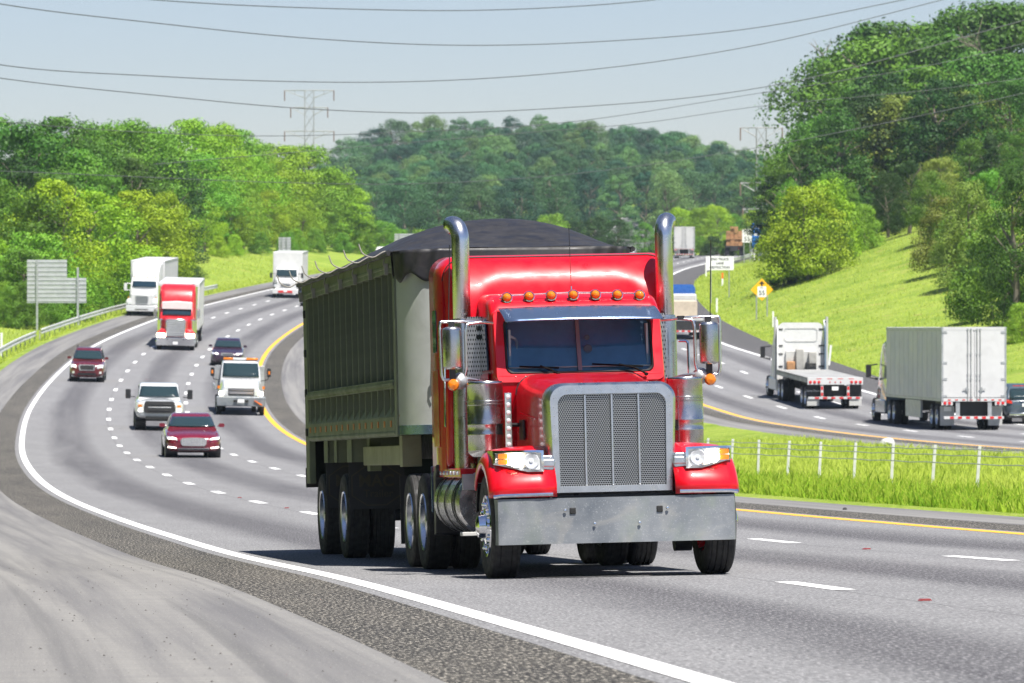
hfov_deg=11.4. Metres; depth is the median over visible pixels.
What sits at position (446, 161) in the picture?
tree
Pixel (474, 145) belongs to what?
tree
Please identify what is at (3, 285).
bush
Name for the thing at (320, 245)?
bush
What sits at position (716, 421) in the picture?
road shoulder
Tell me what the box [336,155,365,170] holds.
tree
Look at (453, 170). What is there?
tree
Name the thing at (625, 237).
tree
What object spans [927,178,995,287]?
bush
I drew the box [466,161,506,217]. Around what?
tree
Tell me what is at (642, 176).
tree
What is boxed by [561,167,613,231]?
tree
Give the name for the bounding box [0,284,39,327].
bush
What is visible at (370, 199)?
tree
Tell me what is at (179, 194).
tree
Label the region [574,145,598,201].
tree
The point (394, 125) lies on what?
tree
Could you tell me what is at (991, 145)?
tree
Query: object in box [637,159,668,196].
tree
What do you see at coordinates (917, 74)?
tree
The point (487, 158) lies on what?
tree
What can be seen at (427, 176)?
tree
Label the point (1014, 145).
tree
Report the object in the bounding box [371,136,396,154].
tree
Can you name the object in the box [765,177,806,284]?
tree
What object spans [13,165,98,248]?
tree
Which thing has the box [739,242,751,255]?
bush
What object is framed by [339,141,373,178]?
tree
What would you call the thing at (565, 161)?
tree
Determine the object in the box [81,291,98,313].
bush
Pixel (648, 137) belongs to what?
tree
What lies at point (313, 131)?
transmission tower
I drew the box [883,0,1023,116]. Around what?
tree
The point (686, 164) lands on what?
tree
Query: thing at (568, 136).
tree
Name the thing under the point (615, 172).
tree
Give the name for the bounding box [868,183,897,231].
tree
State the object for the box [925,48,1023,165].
tree
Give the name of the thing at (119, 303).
tree
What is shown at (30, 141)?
tree
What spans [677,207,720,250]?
tree
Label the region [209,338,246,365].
sedan
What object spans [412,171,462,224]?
tree
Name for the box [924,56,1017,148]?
tree
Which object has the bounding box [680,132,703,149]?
tree
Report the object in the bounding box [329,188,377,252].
tree
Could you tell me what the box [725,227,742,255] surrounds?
lumber truck
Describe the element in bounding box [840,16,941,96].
tree
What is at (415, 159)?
tree
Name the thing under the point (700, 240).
bush
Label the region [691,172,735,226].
tree
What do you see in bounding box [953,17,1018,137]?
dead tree
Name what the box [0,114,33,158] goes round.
tree
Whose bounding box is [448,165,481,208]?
tree
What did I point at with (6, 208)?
tree
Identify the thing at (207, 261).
tree
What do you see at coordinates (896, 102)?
tree
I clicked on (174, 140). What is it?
tree
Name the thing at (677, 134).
tree
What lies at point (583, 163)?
tree
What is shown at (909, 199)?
tree
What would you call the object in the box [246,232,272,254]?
bush
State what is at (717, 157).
tree
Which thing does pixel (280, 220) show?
tree
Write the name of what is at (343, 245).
bush
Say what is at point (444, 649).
rumble strip
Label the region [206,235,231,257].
bush
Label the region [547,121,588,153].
tree
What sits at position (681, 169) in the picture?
tree
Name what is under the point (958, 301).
bush
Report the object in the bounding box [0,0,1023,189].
sky
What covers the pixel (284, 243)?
road sign
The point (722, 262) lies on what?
road sign
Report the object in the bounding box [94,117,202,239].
tree
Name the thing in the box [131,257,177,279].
semi trailer
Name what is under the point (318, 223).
tree
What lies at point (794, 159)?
tree
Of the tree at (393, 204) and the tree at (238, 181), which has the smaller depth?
the tree at (238, 181)
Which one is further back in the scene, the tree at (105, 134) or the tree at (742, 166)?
the tree at (742, 166)
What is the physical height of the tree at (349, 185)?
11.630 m
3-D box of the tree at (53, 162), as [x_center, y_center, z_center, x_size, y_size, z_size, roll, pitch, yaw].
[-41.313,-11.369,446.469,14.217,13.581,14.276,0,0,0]
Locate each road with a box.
[15,217,1023,682]
[673,253,1023,448]
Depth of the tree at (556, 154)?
1151.33 m
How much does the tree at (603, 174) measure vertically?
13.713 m
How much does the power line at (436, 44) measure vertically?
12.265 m
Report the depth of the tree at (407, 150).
1278.42 m
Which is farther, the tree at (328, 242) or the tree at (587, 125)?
the tree at (587, 125)
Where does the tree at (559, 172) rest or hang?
on the ground at (712, 432)
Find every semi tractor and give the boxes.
[124,261,162,315]
[153,284,199,349]
[400,212,738,577]
[760,317,833,400]
[866,341,934,423]
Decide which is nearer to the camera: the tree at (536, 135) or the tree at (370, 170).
the tree at (370, 170)
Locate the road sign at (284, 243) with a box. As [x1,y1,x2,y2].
[279,237,290,249]
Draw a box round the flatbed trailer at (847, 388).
[776,369,862,407]
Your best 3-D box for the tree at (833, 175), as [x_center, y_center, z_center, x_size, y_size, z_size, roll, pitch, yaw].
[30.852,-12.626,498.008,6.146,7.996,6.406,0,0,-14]
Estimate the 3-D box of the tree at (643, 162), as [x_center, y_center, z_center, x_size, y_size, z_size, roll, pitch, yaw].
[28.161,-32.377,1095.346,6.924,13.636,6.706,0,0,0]
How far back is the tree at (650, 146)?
1234.41 m
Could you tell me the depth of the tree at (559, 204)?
986.17 m
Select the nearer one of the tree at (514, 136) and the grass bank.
the grass bank
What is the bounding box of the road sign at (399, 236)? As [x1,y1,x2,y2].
[395,234,411,240]
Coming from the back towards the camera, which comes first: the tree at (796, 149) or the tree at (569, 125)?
the tree at (569, 125)
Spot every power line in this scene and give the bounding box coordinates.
[0,0,901,45]
[0,0,940,82]
[0,20,1023,112]
[0,43,1023,135]
[6,93,1022,184]
[157,0,651,10]
[158,78,1023,163]
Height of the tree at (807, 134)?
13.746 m
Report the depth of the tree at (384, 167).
1158.75 m
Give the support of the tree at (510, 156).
on the ground at (712, 432)
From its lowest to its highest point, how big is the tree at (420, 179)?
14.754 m
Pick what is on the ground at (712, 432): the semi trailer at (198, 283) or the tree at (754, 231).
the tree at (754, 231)
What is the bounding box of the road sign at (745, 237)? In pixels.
[742,229,751,241]
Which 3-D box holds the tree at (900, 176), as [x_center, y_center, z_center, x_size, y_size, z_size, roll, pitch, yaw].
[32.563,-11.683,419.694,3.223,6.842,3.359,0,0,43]
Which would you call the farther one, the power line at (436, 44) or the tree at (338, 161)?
the tree at (338, 161)
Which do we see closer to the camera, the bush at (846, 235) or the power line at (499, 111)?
the power line at (499, 111)
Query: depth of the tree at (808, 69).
596.19 m
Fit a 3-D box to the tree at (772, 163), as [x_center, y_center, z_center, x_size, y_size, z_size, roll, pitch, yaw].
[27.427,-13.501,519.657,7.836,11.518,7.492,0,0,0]
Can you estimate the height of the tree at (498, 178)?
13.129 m
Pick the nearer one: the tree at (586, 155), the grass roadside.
the grass roadside
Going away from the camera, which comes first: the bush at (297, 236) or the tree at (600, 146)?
the bush at (297, 236)
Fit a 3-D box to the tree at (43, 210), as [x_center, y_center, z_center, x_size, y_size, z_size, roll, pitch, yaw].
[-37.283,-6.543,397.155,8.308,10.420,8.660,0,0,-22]
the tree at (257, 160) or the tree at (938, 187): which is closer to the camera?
the tree at (938, 187)
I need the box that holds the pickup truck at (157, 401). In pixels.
[125,382,192,429]
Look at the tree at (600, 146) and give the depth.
1207.89 m
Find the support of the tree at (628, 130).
on the ground at (712, 432)
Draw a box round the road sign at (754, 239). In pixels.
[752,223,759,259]
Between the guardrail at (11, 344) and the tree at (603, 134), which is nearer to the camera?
the guardrail at (11, 344)
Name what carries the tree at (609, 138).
on the ground at (712, 432)
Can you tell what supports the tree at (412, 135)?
on the ground at (712, 432)
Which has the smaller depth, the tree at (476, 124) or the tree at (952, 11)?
the tree at (952, 11)
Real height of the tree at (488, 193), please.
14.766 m
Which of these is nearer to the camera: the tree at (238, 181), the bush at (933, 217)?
the bush at (933, 217)
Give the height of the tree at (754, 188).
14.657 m
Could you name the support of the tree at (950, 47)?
on the ground at (712, 432)
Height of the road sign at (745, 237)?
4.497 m
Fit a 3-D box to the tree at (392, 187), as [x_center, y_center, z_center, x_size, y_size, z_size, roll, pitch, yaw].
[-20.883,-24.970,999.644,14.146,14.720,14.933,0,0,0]
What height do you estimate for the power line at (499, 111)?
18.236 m
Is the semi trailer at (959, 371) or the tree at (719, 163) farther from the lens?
the tree at (719, 163)
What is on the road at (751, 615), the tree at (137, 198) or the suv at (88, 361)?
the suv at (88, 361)
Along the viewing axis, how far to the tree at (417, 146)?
1322.19 m
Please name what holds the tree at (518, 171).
on the ground at (712, 432)
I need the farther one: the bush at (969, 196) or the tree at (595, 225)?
the tree at (595, 225)
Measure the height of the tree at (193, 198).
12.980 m
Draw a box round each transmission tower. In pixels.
[284,90,333,171]
[740,127,782,219]
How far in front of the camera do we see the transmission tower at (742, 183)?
879.73 m
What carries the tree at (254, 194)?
on the ground at (712, 432)
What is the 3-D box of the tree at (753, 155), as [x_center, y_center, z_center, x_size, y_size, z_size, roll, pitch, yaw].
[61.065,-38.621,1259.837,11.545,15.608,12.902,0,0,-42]
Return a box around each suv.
[67,345,107,381]
[999,383,1023,423]
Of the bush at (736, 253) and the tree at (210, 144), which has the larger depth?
the bush at (736, 253)
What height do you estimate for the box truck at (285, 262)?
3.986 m
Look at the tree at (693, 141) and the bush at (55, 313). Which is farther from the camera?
the tree at (693, 141)
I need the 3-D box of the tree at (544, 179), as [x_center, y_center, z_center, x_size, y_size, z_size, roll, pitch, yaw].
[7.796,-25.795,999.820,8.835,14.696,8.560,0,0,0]
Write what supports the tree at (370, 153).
on the ground at (712, 432)
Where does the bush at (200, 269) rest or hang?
on the ground at (712, 432)
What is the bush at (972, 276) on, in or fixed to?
on the ground at (712, 432)
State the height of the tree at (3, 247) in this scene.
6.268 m
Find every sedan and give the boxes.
[159,412,223,457]
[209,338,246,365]
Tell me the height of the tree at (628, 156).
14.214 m
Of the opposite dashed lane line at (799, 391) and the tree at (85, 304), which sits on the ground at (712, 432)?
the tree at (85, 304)
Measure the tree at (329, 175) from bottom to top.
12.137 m
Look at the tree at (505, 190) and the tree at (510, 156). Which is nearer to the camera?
the tree at (505, 190)
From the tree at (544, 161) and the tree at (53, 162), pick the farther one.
the tree at (544, 161)
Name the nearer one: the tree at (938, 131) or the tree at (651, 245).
the tree at (938, 131)
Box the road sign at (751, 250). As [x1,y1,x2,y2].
[750,248,760,260]
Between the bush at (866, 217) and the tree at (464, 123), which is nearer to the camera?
the bush at (866, 217)
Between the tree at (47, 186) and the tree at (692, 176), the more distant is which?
the tree at (692, 176)
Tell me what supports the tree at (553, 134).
on the ground at (712, 432)
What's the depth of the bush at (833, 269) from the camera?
399.39 m
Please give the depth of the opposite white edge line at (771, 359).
314.08 m
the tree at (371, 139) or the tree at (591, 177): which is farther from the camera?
the tree at (371, 139)
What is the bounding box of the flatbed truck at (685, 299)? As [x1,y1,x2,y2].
[673,284,703,338]
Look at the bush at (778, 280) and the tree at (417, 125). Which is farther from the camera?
the tree at (417, 125)
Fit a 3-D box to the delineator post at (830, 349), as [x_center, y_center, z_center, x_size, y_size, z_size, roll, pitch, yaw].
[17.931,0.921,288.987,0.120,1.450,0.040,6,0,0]
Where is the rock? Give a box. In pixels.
[879,438,894,445]
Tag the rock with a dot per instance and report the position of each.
(889, 441)
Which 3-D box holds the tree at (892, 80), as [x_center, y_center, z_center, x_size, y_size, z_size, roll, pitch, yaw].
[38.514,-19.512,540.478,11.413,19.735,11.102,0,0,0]
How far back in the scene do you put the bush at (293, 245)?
624.04 m
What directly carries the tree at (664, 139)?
on the ground at (712, 432)
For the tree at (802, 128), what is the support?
on the ground at (712, 432)
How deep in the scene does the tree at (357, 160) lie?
1279.06 m
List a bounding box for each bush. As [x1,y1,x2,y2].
[0,281,17,317]
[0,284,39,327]
[3,280,52,328]
[24,290,72,325]
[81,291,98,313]
[92,284,113,310]
[187,260,204,284]
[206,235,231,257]
[227,234,247,255]
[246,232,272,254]
[275,231,298,250]
[290,228,309,250]
[304,228,327,253]
[328,232,355,253]
[390,229,408,240]
[694,235,709,255]
[699,235,724,255]
[719,240,735,255]
[733,243,749,255]
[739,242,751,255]
[749,183,861,281]
[765,232,818,285]
[766,248,797,287]
[785,232,840,279]
[799,177,863,263]
[826,223,857,262]
[849,204,887,251]
[906,194,976,273]
[923,219,947,266]
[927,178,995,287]
[939,208,1023,327]
[945,238,1022,321]
[954,167,1015,264]
[1003,302,1023,343]
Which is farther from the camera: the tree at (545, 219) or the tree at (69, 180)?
the tree at (545, 219)
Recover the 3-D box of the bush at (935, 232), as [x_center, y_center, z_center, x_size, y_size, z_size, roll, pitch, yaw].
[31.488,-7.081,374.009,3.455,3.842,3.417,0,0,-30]
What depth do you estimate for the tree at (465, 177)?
1042.53 m
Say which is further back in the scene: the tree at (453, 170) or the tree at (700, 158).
the tree at (700, 158)
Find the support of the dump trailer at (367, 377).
on the road at (751, 615)
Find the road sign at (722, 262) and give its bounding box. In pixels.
[706,256,733,302]
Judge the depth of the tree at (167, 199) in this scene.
467.68 m
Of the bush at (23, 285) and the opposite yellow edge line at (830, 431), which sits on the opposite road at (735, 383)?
the opposite yellow edge line at (830, 431)
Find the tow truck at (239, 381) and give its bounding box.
[211,357,270,414]
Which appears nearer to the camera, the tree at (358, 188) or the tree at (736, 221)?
the tree at (736, 221)
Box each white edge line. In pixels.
[19,217,733,682]
[673,256,1022,424]
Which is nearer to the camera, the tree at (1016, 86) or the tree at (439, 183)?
the tree at (1016, 86)
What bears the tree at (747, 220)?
on the ground at (712, 432)
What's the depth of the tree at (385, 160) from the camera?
1233.09 m
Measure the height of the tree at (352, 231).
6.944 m
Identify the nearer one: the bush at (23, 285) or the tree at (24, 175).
the bush at (23, 285)
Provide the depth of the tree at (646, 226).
825.36 m
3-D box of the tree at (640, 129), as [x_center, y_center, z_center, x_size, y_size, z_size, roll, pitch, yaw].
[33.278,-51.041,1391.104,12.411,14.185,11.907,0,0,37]
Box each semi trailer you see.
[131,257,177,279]
[158,277,204,340]
[886,327,1005,429]
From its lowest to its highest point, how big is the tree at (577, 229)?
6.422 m
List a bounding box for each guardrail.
[0,331,36,356]
[39,284,217,338]
[734,252,762,263]
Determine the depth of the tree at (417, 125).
1445.73 m
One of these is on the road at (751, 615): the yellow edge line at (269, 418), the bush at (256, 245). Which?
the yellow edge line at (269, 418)
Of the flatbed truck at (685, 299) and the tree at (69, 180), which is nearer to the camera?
the flatbed truck at (685, 299)
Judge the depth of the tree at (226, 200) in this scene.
593.42 m
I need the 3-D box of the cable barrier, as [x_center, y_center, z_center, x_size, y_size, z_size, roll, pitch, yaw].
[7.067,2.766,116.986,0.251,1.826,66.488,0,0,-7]
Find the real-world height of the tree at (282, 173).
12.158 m
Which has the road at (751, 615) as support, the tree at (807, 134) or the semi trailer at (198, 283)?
the semi trailer at (198, 283)
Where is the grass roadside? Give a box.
[0,246,335,363]
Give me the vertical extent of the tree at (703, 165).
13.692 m
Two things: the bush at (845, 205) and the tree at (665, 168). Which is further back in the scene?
the tree at (665, 168)
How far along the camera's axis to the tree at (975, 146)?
497.79 m
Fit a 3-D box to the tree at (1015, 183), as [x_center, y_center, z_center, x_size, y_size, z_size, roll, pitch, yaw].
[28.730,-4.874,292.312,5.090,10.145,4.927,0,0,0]
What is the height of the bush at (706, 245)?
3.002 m
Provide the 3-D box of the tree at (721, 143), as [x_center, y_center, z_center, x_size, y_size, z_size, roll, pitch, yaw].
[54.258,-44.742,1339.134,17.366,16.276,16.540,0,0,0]
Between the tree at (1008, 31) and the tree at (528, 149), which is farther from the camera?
the tree at (528, 149)
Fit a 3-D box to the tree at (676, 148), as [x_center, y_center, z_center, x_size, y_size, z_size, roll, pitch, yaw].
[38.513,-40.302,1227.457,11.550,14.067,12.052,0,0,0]
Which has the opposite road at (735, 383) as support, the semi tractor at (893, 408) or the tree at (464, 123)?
the semi tractor at (893, 408)
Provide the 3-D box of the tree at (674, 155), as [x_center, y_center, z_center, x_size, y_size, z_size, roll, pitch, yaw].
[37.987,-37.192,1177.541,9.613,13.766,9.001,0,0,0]
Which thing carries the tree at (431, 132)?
on the ground at (712, 432)
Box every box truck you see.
[270,250,307,297]
[674,227,694,257]
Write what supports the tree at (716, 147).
on the ground at (712, 432)
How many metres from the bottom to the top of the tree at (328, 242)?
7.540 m
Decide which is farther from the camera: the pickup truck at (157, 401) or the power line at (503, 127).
the power line at (503, 127)
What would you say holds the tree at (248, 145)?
on the ground at (712, 432)
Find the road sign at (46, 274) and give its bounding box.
[27,260,85,329]
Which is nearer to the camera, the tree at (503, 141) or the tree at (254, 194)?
the tree at (254, 194)
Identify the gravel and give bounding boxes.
[2,564,431,682]
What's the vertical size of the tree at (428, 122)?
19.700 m
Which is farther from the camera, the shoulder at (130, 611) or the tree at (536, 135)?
the tree at (536, 135)
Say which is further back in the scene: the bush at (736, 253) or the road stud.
the bush at (736, 253)
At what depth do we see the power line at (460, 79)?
320.72 m
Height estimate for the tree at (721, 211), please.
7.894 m
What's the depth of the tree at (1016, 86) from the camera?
504.49 m
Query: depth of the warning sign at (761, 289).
364.99 m
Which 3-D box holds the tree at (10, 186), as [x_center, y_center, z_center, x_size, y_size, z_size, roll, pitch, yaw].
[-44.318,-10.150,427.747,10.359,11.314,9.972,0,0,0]
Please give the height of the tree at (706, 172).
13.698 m
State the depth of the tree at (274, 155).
666.31 m
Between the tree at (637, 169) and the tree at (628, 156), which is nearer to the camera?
the tree at (637, 169)
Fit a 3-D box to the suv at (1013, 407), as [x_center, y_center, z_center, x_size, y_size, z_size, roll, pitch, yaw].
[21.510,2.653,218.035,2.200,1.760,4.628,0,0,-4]
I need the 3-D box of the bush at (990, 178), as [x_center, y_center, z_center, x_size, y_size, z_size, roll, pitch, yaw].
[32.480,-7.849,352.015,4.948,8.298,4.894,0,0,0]
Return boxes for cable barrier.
[707,438,1023,486]
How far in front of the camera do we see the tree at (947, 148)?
512.50 m
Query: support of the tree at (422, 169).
on the ground at (712, 432)
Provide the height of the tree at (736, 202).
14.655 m
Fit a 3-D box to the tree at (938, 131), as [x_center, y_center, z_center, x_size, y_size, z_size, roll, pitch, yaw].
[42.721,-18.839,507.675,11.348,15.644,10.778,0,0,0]
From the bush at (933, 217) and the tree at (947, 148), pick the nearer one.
the bush at (933, 217)
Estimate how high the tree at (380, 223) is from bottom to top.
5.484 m
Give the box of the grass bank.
[694,190,1023,375]
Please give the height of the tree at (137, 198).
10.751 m
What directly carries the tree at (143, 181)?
on the ground at (712, 432)
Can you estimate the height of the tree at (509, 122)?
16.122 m
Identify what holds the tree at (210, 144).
on the ground at (712, 432)
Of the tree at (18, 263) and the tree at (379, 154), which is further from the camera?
the tree at (379, 154)
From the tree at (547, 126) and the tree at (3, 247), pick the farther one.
the tree at (547, 126)
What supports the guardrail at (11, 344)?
on the ground at (712, 432)
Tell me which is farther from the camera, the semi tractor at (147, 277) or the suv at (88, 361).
the semi tractor at (147, 277)
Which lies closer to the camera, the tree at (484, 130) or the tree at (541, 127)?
the tree at (484, 130)
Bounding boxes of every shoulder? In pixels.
[0,229,603,682]
[673,256,1023,423]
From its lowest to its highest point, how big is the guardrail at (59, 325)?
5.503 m
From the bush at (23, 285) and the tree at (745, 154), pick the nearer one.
the bush at (23, 285)
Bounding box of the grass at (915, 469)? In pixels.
[704,434,1023,512]
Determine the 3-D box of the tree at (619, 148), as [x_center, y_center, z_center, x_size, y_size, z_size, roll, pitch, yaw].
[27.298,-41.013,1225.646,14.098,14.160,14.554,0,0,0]
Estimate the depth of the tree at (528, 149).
1225.75 m
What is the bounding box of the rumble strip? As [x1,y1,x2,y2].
[0,219,656,682]
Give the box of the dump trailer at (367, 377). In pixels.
[277,219,634,557]
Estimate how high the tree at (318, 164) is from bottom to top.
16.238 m
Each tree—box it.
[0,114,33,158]
[0,118,111,249]
[0,149,50,244]
[0,161,34,235]
[0,176,119,280]
[0,177,51,245]
[0,190,88,281]
[0,230,104,320]
[0,238,24,282]
[0,247,75,321]
[3,136,115,239]
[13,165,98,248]
[21,112,140,234]
[25,144,132,267]
[46,188,164,302]
[64,120,139,193]
[71,245,119,301]
[71,257,97,314]
[87,169,136,256]
[90,251,130,305]
[93,187,199,276]
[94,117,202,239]
[102,153,183,253]
[103,121,223,249]
[131,191,208,277]
[145,170,207,230]
[147,154,210,259]
[162,117,251,222]
[169,222,210,278]
[172,151,257,240]
[184,121,270,240]
[189,199,230,251]
[194,153,257,228]
[214,198,265,244]
[225,128,298,222]
[225,187,273,248]
[227,149,291,245]
[239,137,287,225]
[248,188,298,245]
[252,159,315,246]
[255,143,327,243]
[278,143,368,240]
[280,172,341,235]
[284,199,329,249]
[287,166,364,249]
[304,198,352,249]
[311,163,336,168]
[322,173,363,243]
[324,136,360,164]
[327,155,343,169]
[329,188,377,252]
[332,209,374,251]
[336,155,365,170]
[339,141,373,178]
[340,155,376,179]
[342,181,373,232]
[345,128,396,153]
[349,220,389,254]
[351,165,372,180]
[354,163,389,184]
[355,146,384,177]
[358,177,401,227]
[359,179,387,219]
[361,158,404,184]
[361,162,405,198]
[366,172,399,209]
[367,220,401,251]
[370,149,394,177]
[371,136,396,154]
[372,176,433,233]
[375,118,413,157]
[378,169,407,201]
[380,177,408,230]
[381,144,415,179]
[392,144,409,170]
[393,176,443,232]
[397,132,430,160]
[397,175,474,232]
[398,121,432,142]
[398,154,427,175]
[400,158,438,203]
[401,138,438,165]
[407,115,451,153]
[407,165,434,209]
[411,175,444,225]
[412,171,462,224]
[414,139,458,168]
[418,128,453,169]
[431,157,455,210]
[435,163,462,213]
[440,171,504,219]
[441,130,458,154]
[442,139,474,164]
[443,116,473,151]
[446,130,490,164]
[446,151,469,171]
[447,156,476,180]
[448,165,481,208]
[448,176,505,220]
[456,174,521,220]
[460,134,481,161]
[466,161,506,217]
[468,153,508,176]
[470,119,493,149]
[472,125,513,153]
[472,132,521,166]
[473,145,504,174]
[478,126,506,149]
[479,146,520,176]
[481,175,548,220]
[482,171,507,217]
[494,151,524,191]
[495,128,517,151]
[499,161,528,212]
[500,115,525,151]
[502,167,538,218]
[505,124,542,163]
[513,129,553,171]
[515,142,543,173]
[521,167,550,218]
[525,146,557,191]
[526,127,561,167]
[526,157,563,196]
[529,123,545,139]
[530,114,549,129]
[534,173,570,222]
[536,213,570,228]
[537,123,571,144]
[539,140,575,176]
[540,149,577,196]
[541,156,587,198]
[541,175,582,228]
[543,168,568,212]
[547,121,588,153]
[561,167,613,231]
[562,131,586,158]
[564,167,626,221]
[566,159,597,199]
[567,220,586,231]
[571,121,613,166]
[572,130,602,168]
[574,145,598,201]
[579,215,620,243]
[585,142,618,170]
[592,148,626,197]
[594,173,642,240]
[595,219,637,246]
[596,131,608,146]
[599,128,617,155]
[601,157,628,209]
[602,164,636,218]
[603,141,649,173]
[607,124,647,174]
[609,132,635,163]
[615,146,641,201]
[622,165,655,222]
[626,171,663,236]
[629,128,644,150]
[629,160,655,216]
[630,128,663,160]
[630,222,654,252]
[634,126,665,154]
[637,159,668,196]
[640,141,664,170]
[641,169,699,228]
[642,166,685,216]
[644,150,672,192]
[645,234,654,252]
[649,132,693,167]
[662,145,689,163]
[662,159,708,209]
[663,131,693,159]
[664,168,720,233]
[667,150,683,167]
[669,206,704,250]
[670,168,697,217]
[672,134,712,160]
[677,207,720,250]
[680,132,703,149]
[680,169,730,225]
[686,152,711,171]
[688,148,708,161]
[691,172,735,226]
[693,161,722,210]
[697,143,736,202]
[702,140,736,156]
[702,204,738,253]
[708,153,735,178]
[712,158,742,207]
[713,213,745,249]
[717,173,762,230]
[718,166,742,198]
[718,170,746,222]
[732,160,758,210]
[733,173,767,226]
[735,147,749,159]
[735,150,751,166]
[738,180,788,251]
[739,211,764,247]
[743,153,775,184]
[744,175,770,207]
[745,152,816,241]
[746,49,894,206]
[746,168,765,204]
[755,31,932,184]
[765,110,871,207]
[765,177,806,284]
[767,149,829,221]
[771,142,846,186]
[775,17,917,225]
[781,127,843,182]
[794,39,834,100]
[799,107,878,222]
[813,73,894,232]
[818,170,855,226]
[825,92,947,224]
[827,91,922,230]
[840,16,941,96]
[840,182,869,236]
[841,63,923,233]
[868,170,908,237]
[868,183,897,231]
[869,97,942,219]
[877,61,1010,169]
[882,78,931,116]
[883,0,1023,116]
[888,0,1023,81]
[889,74,994,198]
[889,159,928,234]
[894,179,929,219]
[900,170,952,238]
[906,156,964,210]
[908,25,967,93]
[921,89,1022,195]
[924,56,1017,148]
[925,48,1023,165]
[938,138,996,200]
[950,74,1023,182]
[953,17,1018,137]
[971,170,1023,331]
[973,133,1008,199]
[976,0,1023,58]
[976,50,1023,166]
[996,132,1023,191]
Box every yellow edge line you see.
[259,323,1023,534]
[703,404,1023,448]
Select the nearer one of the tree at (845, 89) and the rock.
the rock
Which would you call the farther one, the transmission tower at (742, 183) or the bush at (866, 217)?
the transmission tower at (742, 183)
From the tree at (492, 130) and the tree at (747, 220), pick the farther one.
the tree at (492, 130)
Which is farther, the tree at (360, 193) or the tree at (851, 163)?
the tree at (360, 193)
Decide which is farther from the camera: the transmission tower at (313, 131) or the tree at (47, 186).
the transmission tower at (313, 131)
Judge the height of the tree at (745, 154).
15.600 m
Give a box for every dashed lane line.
[106,297,849,589]
[184,247,1010,560]
[683,349,975,428]
[691,255,1023,441]
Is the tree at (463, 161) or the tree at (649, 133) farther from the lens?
the tree at (649, 133)
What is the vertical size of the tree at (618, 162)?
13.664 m
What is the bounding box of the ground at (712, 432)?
[0,192,1023,516]
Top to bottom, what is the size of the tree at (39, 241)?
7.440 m
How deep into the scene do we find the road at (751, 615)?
53.99 m
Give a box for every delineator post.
[0,333,2,355]
[772,311,773,326]
[828,345,831,364]
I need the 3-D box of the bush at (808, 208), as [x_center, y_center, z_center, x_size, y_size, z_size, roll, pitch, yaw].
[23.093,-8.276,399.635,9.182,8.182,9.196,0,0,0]
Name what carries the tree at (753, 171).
on the ground at (712, 432)
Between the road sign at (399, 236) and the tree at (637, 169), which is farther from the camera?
the tree at (637, 169)
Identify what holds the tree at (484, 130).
on the ground at (712, 432)
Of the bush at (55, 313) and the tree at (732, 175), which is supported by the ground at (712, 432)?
the tree at (732, 175)
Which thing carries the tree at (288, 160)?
on the ground at (712, 432)
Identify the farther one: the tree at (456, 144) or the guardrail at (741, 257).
the tree at (456, 144)
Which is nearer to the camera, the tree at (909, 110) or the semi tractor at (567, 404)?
the semi tractor at (567, 404)
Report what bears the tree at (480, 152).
on the ground at (712, 432)
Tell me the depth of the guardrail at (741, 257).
601.80 m
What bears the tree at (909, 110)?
on the ground at (712, 432)
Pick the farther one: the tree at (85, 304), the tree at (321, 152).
the tree at (321, 152)
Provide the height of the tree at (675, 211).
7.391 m
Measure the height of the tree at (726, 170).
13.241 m
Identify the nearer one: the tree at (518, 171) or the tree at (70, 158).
the tree at (70, 158)
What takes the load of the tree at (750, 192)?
on the ground at (712, 432)
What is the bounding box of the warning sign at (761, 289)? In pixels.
[751,279,772,319]
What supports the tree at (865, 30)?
on the ground at (712, 432)
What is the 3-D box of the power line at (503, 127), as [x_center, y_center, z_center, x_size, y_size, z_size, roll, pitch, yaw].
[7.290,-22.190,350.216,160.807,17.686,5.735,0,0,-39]
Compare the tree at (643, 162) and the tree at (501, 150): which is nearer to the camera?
the tree at (643, 162)
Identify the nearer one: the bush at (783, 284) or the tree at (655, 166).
the bush at (783, 284)
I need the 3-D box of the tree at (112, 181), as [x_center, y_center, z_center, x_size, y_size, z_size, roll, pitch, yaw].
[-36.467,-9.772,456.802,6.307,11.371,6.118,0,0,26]
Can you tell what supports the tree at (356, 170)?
on the ground at (712, 432)
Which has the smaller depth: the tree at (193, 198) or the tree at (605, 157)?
the tree at (193, 198)
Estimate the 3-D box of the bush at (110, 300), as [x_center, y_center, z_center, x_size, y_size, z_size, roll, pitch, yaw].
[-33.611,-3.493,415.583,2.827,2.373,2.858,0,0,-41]

